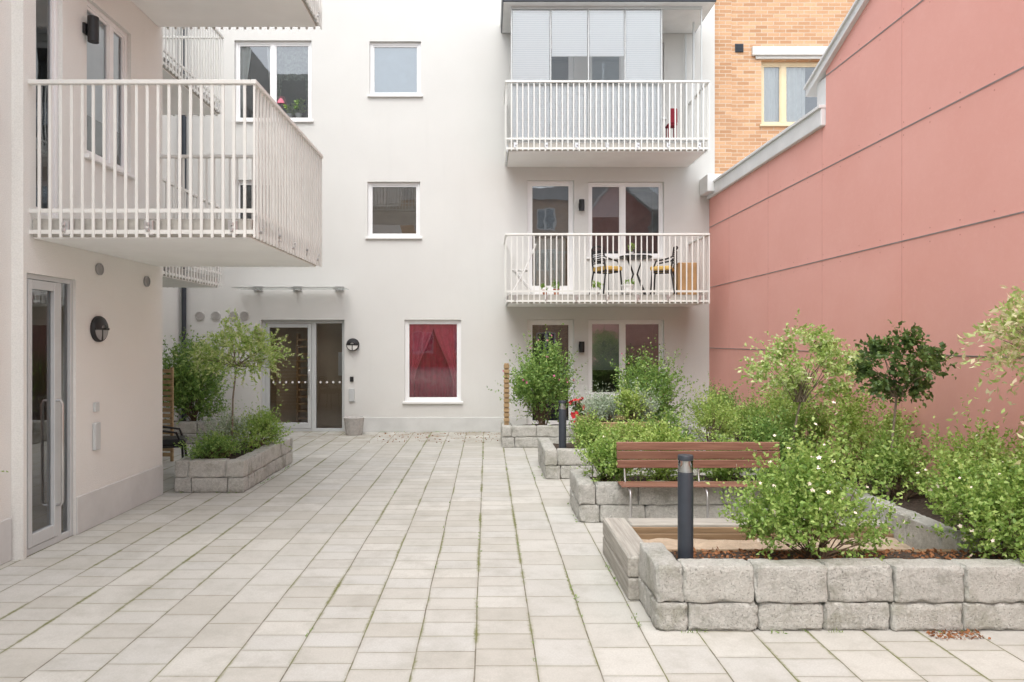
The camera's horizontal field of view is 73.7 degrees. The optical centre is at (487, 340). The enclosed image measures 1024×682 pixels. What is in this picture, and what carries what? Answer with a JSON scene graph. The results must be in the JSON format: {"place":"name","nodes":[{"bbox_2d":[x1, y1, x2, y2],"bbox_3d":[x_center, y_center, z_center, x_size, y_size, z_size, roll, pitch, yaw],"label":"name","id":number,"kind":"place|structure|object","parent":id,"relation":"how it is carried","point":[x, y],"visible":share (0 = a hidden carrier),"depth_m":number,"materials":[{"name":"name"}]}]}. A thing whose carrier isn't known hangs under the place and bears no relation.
{"place":"outdoors","nodes":[
{"label":"outdoors","id":0,"kind":"place"},
{"bbox_2d":[0,0,322,564],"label":"apartment building","id":1,"kind":"structure","parent":0,"point":[103,239],"depth_m":6.48,"materials":[{"name":"paint"}]},
{"bbox_2d":[36,0,57,218],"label":"balcony door","id":2,"kind":"structure","parent":1,"relation":"in","point":[46,10],"depth_m":6.28,"materials":[{"name":"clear glass"}]},
{"bbox_2d":[27,273,72,555],"bbox_3d":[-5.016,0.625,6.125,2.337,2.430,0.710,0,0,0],"label":"entrance door","id":3,"kind":"structure","parent":1,"relation":"in","point":[49,419],"depth_m":6.43,"materials":[{"name":"grey metal"}]},
{"bbox_2d":[84,1,134,179],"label":"window","id":4,"kind":"structure","parent":1,"relation":"in","point":[106,60],"depth_m":7.14,"materials":[{"name":"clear glass"}]},
{"bbox_2d":[0,431,1023,681],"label":"pavement","id":5,"kind":"structure","parent":0,"point":[348,555],"depth_m":4.88,"materials":[{"name":"concrete"}]},
{"bbox_2d":[162,367,173,461],"bbox_3d":[-5.200,1.120,10.429,0.820,1.440,0.062,0,0,0],"label":"trellis screen","id":6,"kind":"object","parent":5,"relation":"on","point":[171,403],"visible":0.34,"depth_m":10.40,"materials":[{"name":"brown wood"}]},
{"bbox_2d":[162,425,187,457],"bbox_3d":[-4.329,1.399,9.240,0.489,0.888,0.468,0,0,-19],"label":"cafe chair","id":7,"kind":"object","parent":5,"relation":"on","point":[168,441],"visible":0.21,"depth_m":9.10,"materials":[{"name":"black metal"}]},
{"bbox_2d":[162,417,229,443],"bbox_3d":[-5.471,1.646,12.646,1.262,0.396,0.911,0,0,0],"label":"raised planter","id":8,"kind":"object","parent":5,"relation":"on","point":[186,427],"visible":0.14,"depth_m":12.21,"materials":[{"name":"stone"}]},
{"bbox_2d":[162,325,240,423],"bbox_3d":[-5.413,0.628,12.595,1.881,1.853,1.506,0,0,26],"label":"shrub","id":9,"kind":"object","parent":8,"relation":"on","point":[187,392],"visible":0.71,"depth_m":12.44,"materials":[{"name":"green plant"}]},
{"bbox_2d":[174,437,292,491],"bbox_3d":[-3.375,1.644,9.311,0.873,0.400,2.091,0,0,0],"label":"raised planter","id":10,"kind":"object","parent":5,"relation":"on","point":[241,472],"visible":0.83,"depth_m":8.29,"materials":[{"name":"stone"}]},
{"bbox_2d":[173,423,249,459],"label":"shrub","id":11,"kind":"object","parent":10,"relation":"on","point":[215,445],"visible":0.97,"depth_m":8.48,"materials":[{"name":"green plant"}]},
{"bbox_2d":[193,396,251,456],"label":"shrub","id":12,"kind":"object","parent":10,"relation":"on","point":[222,425],"visible":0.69,"depth_m":9.09,"materials":[{"name":"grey plant"}]},
{"bbox_2d":[172,307,309,456],"bbox_3d":[-3.228,0.552,9.023,1.490,2.000,1.331,0,0,24],"label":"tree","id":13,"kind":"object","parent":10,"relation":"on","point":[249,343],"visible":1,"depth_m":8.96,"materials":[{"name":"green plant"}]},
{"bbox_2d":[217,402,298,452],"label":"shrub","id":14,"kind":"object","parent":10,"relation":"on","point":[263,422],"visible":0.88,"depth_m":9.47,"materials":[{"name":"green plant"}]},
{"bbox_2d":[343,416,363,435],"bbox_3d":[-2.620,1.667,13.420,0.410,0.345,0.410,0,0,0],"label":"flower pot","id":15,"kind":"object","parent":5,"relation":"on","point":[353,425],"visible":1,"depth_m":13.27,"materials":[{"name":"concrete"}]},
{"bbox_2d":[379,432,497,442],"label":"leaf litter","id":16,"kind":"object","parent":5,"relation":"on","point":[432,435],"visible":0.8,"depth_m":13.01,"materials":[{"name":"brown plant"}]},
{"bbox_2d":[180,0,715,431],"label":"apartment building","id":17,"kind":"structure","parent":5,"relation":"on","point":[473,152],"depth_m":13.80,"materials":[{"name":"white paint"}]},
{"bbox_2d":[238,181,278,232],"bbox_3d":[-4.330,-2.445,13.897,1.560,1.630,0.075,0,0,0],"label":"window","id":18,"kind":"structure","parent":17,"relation":"in","point":[240,183],"depth_m":13.92,"materials":[{"name":"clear glass"}]},
{"bbox_2d":[236,42,313,122],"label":"window","id":19,"kind":"structure","parent":17,"relation":"in","point":[284,69],"depth_m":13.98,"materials":[{"name":"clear glass"}]},
{"bbox_2d":[277,96,286,107],"bbox_3d":[-4.200,-4.760,13.965,0.220,0.460,0.220,0,0,0],"label":"table lamp","id":20,"kind":"object","parent":17,"relation":"in","point":[281,100],"visible":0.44,"depth_m":13.90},
{"bbox_2d":[283,104,295,117],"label":"potted plant","id":21,"kind":"object","parent":17,"relation":"in","point":[288,108],"visible":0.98,"depth_m":13.94,"materials":[{"name":"green plant"}]},
{"bbox_2d":[291,98,305,117],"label":"potted plant","id":22,"kind":"object","parent":17,"relation":"in","point":[297,104],"visible":1,"depth_m":13.94,"materials":[{"name":"green plant"}]},
{"bbox_2d":[262,320,343,430],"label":"entrance door","id":23,"kind":"structure","parent":17,"relation":"in","point":[313,399],"depth_m":14.86,"materials":[{"name":"glass"}]},
{"bbox_2d":[365,182,421,238],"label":"window","id":24,"kind":"structure","parent":17,"relation":"in","point":[393,207],"depth_m":13.92,"materials":[{"name":"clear glass"}]},
{"bbox_2d":[367,43,422,96],"bbox_3d":[-1.860,-5.492,13.845,1.120,1.135,0.180,0,0,0],"label":"window","id":25,"kind":"structure","parent":17,"relation":"in","point":[395,68],"depth_m":13.92,"materials":[{"name":"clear glass"}]},
{"bbox_2d":[402,320,462,403],"bbox_3d":[-1.099,0.417,13.903,1.223,1.695,0.297,0,0,0],"label":"window","id":26,"kind":"structure","parent":17,"relation":"in","point":[432,347],"depth_m":13.96,"materials":[{"name":"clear glass"}]},
{"bbox_2d":[510,244,536,294],"bbox_3d":[0.685,-1.343,12.960,0.495,0.964,0.392,0,0,0],"label":"folding chair","id":27,"kind":"object","parent":17,"relation":"on","point":[520,276],"visible":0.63,"depth_m":12.77,"materials":[{"name":"white plastic"}]},
{"bbox_2d":[541,283,547,294],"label":"potted plant","id":28,"kind":"object","parent":17,"relation":"on","point":[542,285],"visible":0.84,"depth_m":12.77,"materials":[{"name":"green plant"}]},
{"bbox_2d":[527,181,573,293],"bbox_3d":[1.286,-2.105,14.336,0.961,2.310,0.952,0,0,0],"label":"balcony door","id":29,"kind":"structure","parent":17,"relation":"in","point":[550,204],"depth_m":13.92,"materials":[{"name":"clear glass"}]},
{"bbox_2d":[527,320,573,424],"bbox_3d":[1.286,0.675,14.336,0.961,2.230,0.952,0,0,0],"label":"garden door","id":30,"kind":"structure","parent":17,"relation":"in","point":[535,328],"depth_m":13.94,"materials":[{"name":"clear glass"}]},
{"bbox_2d":[552,279,559,294],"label":"potted plant","id":31,"kind":"object","parent":17,"relation":"on","point":[558,285],"visible":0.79,"depth_m":12.83,"materials":[{"name":"green plant"}]},
{"bbox_2d":[551,43,573,83],"bbox_3d":[1.286,-4.920,14.336,0.961,2.300,0.952,0,0,0],"label":"balcony door","id":32,"kind":"structure","parent":17,"relation":"in","point":[562,68],"depth_m":14.81,"materials":[{"name":"white glass"}]},
{"bbox_2d":[591,281,603,293],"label":"potted plant","id":33,"kind":"object","parent":17,"relation":"on","point":[598,284],"visible":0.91,"depth_m":12.69,"materials":[{"name":"green plant"}]},
{"bbox_2d":[589,246,622,294],"bbox_3d":[2.233,-1.321,12.886,0.489,0.908,0.468,0,0,-27],"label":"cafe chair","id":34,"kind":"object","parent":17,"relation":"on","point":[604,267],"visible":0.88,"depth_m":12.77,"materials":[{"name":"black metal"}]},
{"bbox_2d":[586,320,662,398],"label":"window","id":35,"kind":"structure","parent":17,"relation":"in","point":[607,339],"depth_m":13.92,"materials":[{"name":"clear glass"}]},
{"bbox_2d":[586,182,666,258],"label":"window","id":36,"kind":"structure","parent":17,"relation":"in","point":[613,207],"depth_m":14.54,"materials":[{"name":"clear glass"}]},
{"bbox_2d":[587,44,666,119],"bbox_3d":[2.810,-5.258,13.845,1.610,1.565,0.180,0,0,0],"label":"window","id":37,"kind":"structure","parent":17,"relation":"in","point":[600,68],"depth_m":13.92,"materials":[{"name":"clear glass"}]},
{"bbox_2d":[621,278,634,294],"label":"potted plant","id":38,"kind":"object","parent":17,"relation":"on","point":[627,286],"visible":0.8,"depth_m":12.66,"materials":[{"name":"green plant"}]},
{"bbox_2d":[619,254,651,294],"bbox_3d":[2.820,-1.237,13.000,0.640,0.746,0.640,0,0,0],"label":"cafe table","id":39,"kind":"object","parent":17,"relation":"on","point":[638,256],"visible":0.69,"depth_m":12.92,"materials":[{"name":"black metal"}]},
{"bbox_2d":[650,246,677,294],"bbox_3d":[3.348,-1.321,12.889,0.489,0.908,0.468,0,0,21],"label":"cafe chair","id":40,"kind":"object","parent":17,"relation":"on","point":[655,268],"visible":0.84,"depth_m":12.74,"materials":[{"name":"black metal"}]},
{"bbox_2d":[665,108,676,137],"bbox_3d":[3.490,-4.030,12.945,0.180,0.700,0.210,0,0,0],"label":"balcony chair","id":41,"kind":"object","parent":17,"relation":"on","point":[672,117],"visible":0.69,"depth_m":12.85,"materials":[{"name":"red fabric"}]},
{"bbox_2d":[673,263,696,294],"bbox_3d":[3.800,-1.180,13.110,0.360,0.620,0.380,0,0,0],"label":"storage box","id":42,"kind":"object","parent":17,"relation":"on","point":[689,276],"visible":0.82,"depth_m":12.94,"materials":[{"name":"brown wood"}]},
{"bbox_2d":[501,420,574,447],"bbox_3d":[0.999,1.655,12.232,1.509,0.378,0.944,0,0,0],"label":"raised planter","id":43,"kind":"object","parent":5,"relation":"on","point":[523,436],"visible":0.67,"depth_m":11.77,"materials":[{"name":"stone"}]},
{"bbox_2d":[504,363,508,424],"bbox_3d":[0.340,0.940,11.989,0.100,1.100,0.062,0,0,0],"label":"trellis screen","id":44,"kind":"object","parent":43,"relation":"on","point":[506,397],"visible":0.96,"depth_m":11.96,"materials":[{"name":"brown wood"}]},
{"bbox_2d":[487,323,589,424],"bbox_3d":[0.981,0.620,12.144,1.694,1.870,1.521,0,0,22],"label":"shrub","id":45,"kind":"object","parent":43,"relation":"on","point":[533,382],"visible":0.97,"depth_m":12.02,"materials":[{"name":"green plant"}]},
{"bbox_2d":[568,397,589,421],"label":"rose bush","id":46,"kind":"object","parent":43,"relation":"in","point":[576,406],"visible":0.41,"depth_m":11.64,"materials":[{"name":"red plant"}]},
{"bbox_2d":[181,431,980,661],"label":"weeds","id":47,"kind":"object","parent":5,"relation":"on","point":[569,579],"visible":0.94,"depth_m":4.57,"materials":[{"name":"green plant"}]},
{"bbox_2d":[537,437,737,478],"bbox_3d":[2.049,1.645,9.685,2.588,0.398,1.235,0,0,0],"label":"raised planter","id":48,"kind":"object","parent":5,"relation":"on","point":[555,461],"visible":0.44,"depth_m":9.09,"materials":[{"name":"stone"}]},
{"bbox_2d":[559,400,565,448],"bbox_3d":[1.030,1.177,9.330,0.104,0.725,0.104,0,0,0],"label":"bollard light","id":49,"kind":"object","parent":48,"relation":"on","point":[562,426],"visible":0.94,"depth_m":9.28,"materials":[{"name":"metal"}]},
{"bbox_2d":[566,404,616,447],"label":"shrub","id":50,"kind":"object","parent":48,"relation":"on","point":[584,429],"visible":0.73,"depth_m":9.49,"materials":[{"name":"green plant"}]},
{"bbox_2d":[601,412,653,446],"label":"shrub","id":51,"kind":"object","parent":48,"relation":"on","point":[631,426],"visible":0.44,"depth_m":9.39,"materials":[{"name":"green plant"}]},
{"bbox_2d":[637,398,697,440],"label":"shrub","id":52,"kind":"object","parent":48,"relation":"on","point":[676,419],"visible":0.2,"depth_m":9.66,"materials":[{"name":"green plant"}]},
{"bbox_2d":[670,380,752,441],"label":"shrub","id":53,"kind":"object","parent":48,"relation":"on","point":[710,416],"visible":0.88,"depth_m":9.45,"materials":[{"name":"green plant"}]},
{"bbox_2d":[569,468,815,522],"bbox_3d":[2.140,1.643,7.319,2.443,0.404,0.868,0,0,0],"label":"raised planter","id":54,"kind":"object","parent":5,"relation":"on","point":[593,501],"visible":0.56,"depth_m":6.90,"materials":[{"name":"stone"}]},
{"bbox_2d":[570,418,645,481],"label":"shrub","id":55,"kind":"object","parent":54,"relation":"on","point":[608,468],"visible":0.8,"depth_m":7.18,"materials":[{"name":"green plant"}]},
{"bbox_2d":[601,407,711,480],"bbox_3d":[1.847,1.127,7.424,1.192,0.858,0.892,0,0,13],"label":"shrub","id":56,"kind":"object","parent":54,"relation":"on","point":[665,436],"visible":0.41,"depth_m":7.34,"materials":[{"name":"green plant"}]},
{"bbox_2d":[692,422,763,480],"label":"shrub","id":57,"kind":"object","parent":54,"relation":"on","point":[723,474],"visible":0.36,"depth_m":7.31,"materials":[{"name":"green plant"}]},
{"bbox_2d":[731,398,822,477],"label":"shrub","id":58,"kind":"object","parent":54,"relation":"on","point":[766,431],"visible":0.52,"depth_m":7.42,"materials":[{"name":"green plant"}]},
{"bbox_2d":[733,309,867,463],"bbox_3d":[3.448,0.569,7.407,1.559,1.869,1.051,0,0,0],"label":"tree","id":59,"kind":"object","parent":54,"relation":"on","point":[823,348],"visible":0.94,"depth_m":7.43,"materials":[{"name":"green plant"}]},
{"bbox_2d":[616,442,780,517],"bbox_3d":[2.150,1.436,6.816,1.660,0.808,0.392,0,0,0],"label":"park bench","id":60,"kind":"object","parent":5,"relation":"on","point":[669,459],"visible":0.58,"depth_m":6.94,"materials":[{"name":"brown wood"}]},
{"bbox_2d":[603,518,957,599],"bbox_3d":[2.190,1.670,5.375,2.380,0.340,1.090,0,0,0],"label":"sandpit","id":61,"kind":"object","parent":5,"relation":"on","point":[623,538],"visible":0.33,"depth_m":5.57,"materials":[{"name":"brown wood"}]},
{"bbox_2d":[638,542,1023,630],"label":"raised planter","id":62,"kind":"object","parent":5,"relation":"on","point":[891,591],"visible":1,"depth_m":4.32,"materials":[{"name":"stone"}]},
{"bbox_2d":[678,454,692,558],"bbox_3d":[1.348,1.137,4.640,0.104,0.725,0.104,0,0,0],"label":"bollard light","id":63,"kind":"object","parent":62,"relation":"on","point":[685,510],"visible":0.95,"depth_m":4.60,"materials":[{"name":"metal"}]},
{"bbox_2d":[705,401,915,560],"bbox_3d":[2.276,0.967,4.653,1.411,1.118,1.197,0,0,0],"label":"shrub","id":64,"kind":"object","parent":62,"relation":"on","point":[798,496],"visible":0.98,"depth_m":4.58,"materials":[{"name":"green plant"}]},
{"bbox_2d":[672,547,1000,559],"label":"mulch","id":65,"kind":"object","parent":62,"relation":"on","point":[887,551],"visible":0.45,"depth_m":4.77,"materials":[{"name":"bark"},{"name":"wood chips"}]},
{"bbox_2d":[897,432,1023,563],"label":"shrub","id":66,"kind":"object","parent":62,"relation":"in","point":[998,499],"visible":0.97,"depth_m":4.66,"materials":[{"name":"green plant"}]},
{"bbox_2d":[942,281,1023,464],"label":"tree","id":67,"kind":"object","parent":62,"relation":"on","point":[1013,317],"visible":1,"depth_m":4.80,"materials":[{"name":"green plant"}]},
{"bbox_2d":[999,532,1023,559],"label":"shrub","id":68,"kind":"object","parent":62,"relation":"in","point":[1015,547],"visible":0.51,"depth_m":4.47,"materials":[{"name":"green plant"}]},
{"bbox_2d":[686,424,1016,552],"bbox_3d":[3.898,1.624,8.250,1.064,0.441,6.702,0,0,0],"label":"raised planter","id":69,"kind":"object","parent":5,"relation":"on","point":[926,519],"visible":0.08,"depth_m":5.59,"materials":[{"name":"stone"}]},
{"bbox_2d":[695,378,745,431],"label":"shrub","id":70,"kind":"object","parent":69,"relation":"on","point":[728,397],"visible":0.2,"depth_m":11.14,"materials":[{"name":"green plant"}]},
{"bbox_2d":[707,384,773,440],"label":"shrub","id":71,"kind":"object","parent":69,"relation":"on","point":[744,410],"visible":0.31,"depth_m":10.05,"materials":[{"name":"green plant"}]},
{"bbox_2d":[734,358,833,433],"bbox_3d":[3.946,0.855,9.044,1.260,1.279,0.958,0,0,0],"label":"shrub","id":72,"kind":"object","parent":69,"relation":"on","point":[771,403],"visible":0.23,"depth_m":8.97,"materials":[{"name":"green plant"}]},
{"bbox_2d":[751,382,842,463],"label":"shrub","id":73,"kind":"object","parent":69,"relation":"on","point":[803,416],"visible":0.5,"depth_m":8.04,"materials":[{"name":"green plant"}]},
{"bbox_2d":[804,360,920,481],"bbox_3d":[4.039,0.842,7.248,1.422,1.308,1.301,0,0,0],"label":"shrub","id":74,"kind":"object","parent":69,"relation":"on","point":[852,419],"visible":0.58,"depth_m":7.20,"materials":[{"name":"green plant"}]},
{"bbox_2d":[852,415,944,500],"bbox_3d":[3.850,1.093,6.385,0.952,0.808,1.036,0,0,0],"label":"shrub","id":75,"kind":"object","parent":69,"relation":"on","point":[889,460],"visible":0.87,"depth_m":6.31,"materials":[{"name":"green plant"}]},
{"bbox_2d":[844,319,958,497],"bbox_3d":[3.807,0.648,6.342,0.963,1.708,0.665,0,0,0],"label":"tree","id":76,"kind":"object","parent":69,"relation":"on","point":[916,380],"visible":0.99,"depth_m":6.29,"materials":[{"name":"green plant"}]},
{"bbox_2d":[910,397,1023,520],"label":"shrub","id":77,"kind":"object","parent":69,"relation":"on","point":[989,439],"visible":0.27,"depth_m":5.54,"materials":[{"name":"green plant"}]},
{"bbox_2d":[700,0,1023,551],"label":"red boundary wall","id":78,"kind":"structure","parent":5,"relation":"on","point":[876,188],"depth_m":7.53,"materials":[{"name":"paint"}]},
{"bbox_2d":[924,628,990,639],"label":"fallen leaves","id":79,"kind":"object","parent":5,"relation":"on","point":[949,635],"visible":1,"depth_m":4.25,"materials":[{"name":"brown plant"}]},
{"bbox_2d":[575,416,662,442],"bbox_3d":[2.050,1.530,10.770,1.220,0.620,0.940,0,0,0],"label":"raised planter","id":80,"kind":"object","parent":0,"point":[622,418],"visible":0.08,"depth_m":10.86,"materials":[{"name":"grey concrete"}]},
{"bbox_2d":[576,381,623,421],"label":"lavender plant","id":81,"kind":"object","parent":80,"relation":"on","point":[600,405],"visible":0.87,"depth_m":10.71,"materials":[{"name":"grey plant"}]},
{"bbox_2d":[608,380,652,421],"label":"shrub","id":82,"kind":"object","parent":80,"relation":"on","point":[627,397],"visible":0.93,"depth_m":10.44,"materials":[{"name":"green plant"}]},
{"bbox_2d":[617,377,663,421],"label":"lavender plant","id":83,"kind":"object","parent":80,"relation":"on","point":[652,408],"visible":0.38,"depth_m":10.60,"materials":[{"name":"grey plant"}]},
{"bbox_2d":[715,0,854,173],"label":"brick building","id":84,"kind":"structure","parent":0,"point":[769,54],"depth_m":14.00,"materials":[{"name":"orange brick"}]},
{"bbox_2d":[759,62,817,126],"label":"window","id":85,"kind":"structure","parent":84,"relation":"in","point":[784,101],"depth_m":14.18,"materials":[{"name":"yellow glass"}]},
{"bbox_3d":[3.296,1.655,12.231,2.214,0.379,0.948,0,0,0],"label":"raised planter","id":86,"kind":"object","parent":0,"visible":0},
{"bbox_2d":[605,334,703,422],"bbox_3d":[2.935,0.721,12.088,1.616,1.672,1.692,0,0,-12],"label":"shrub","id":87,"kind":"object","parent":86,"relation":"on","point":[659,378],"visible":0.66,"depth_m":12.07,"materials":[{"name":"green plant"}]},
{"bbox_2d":[678,373,737,424],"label":"shrub","id":88,"kind":"object","parent":86,"relation":"on","point":[704,399],"visible":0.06,"depth_m":12.14,"materials":[{"name":"green plant"}]}
]}

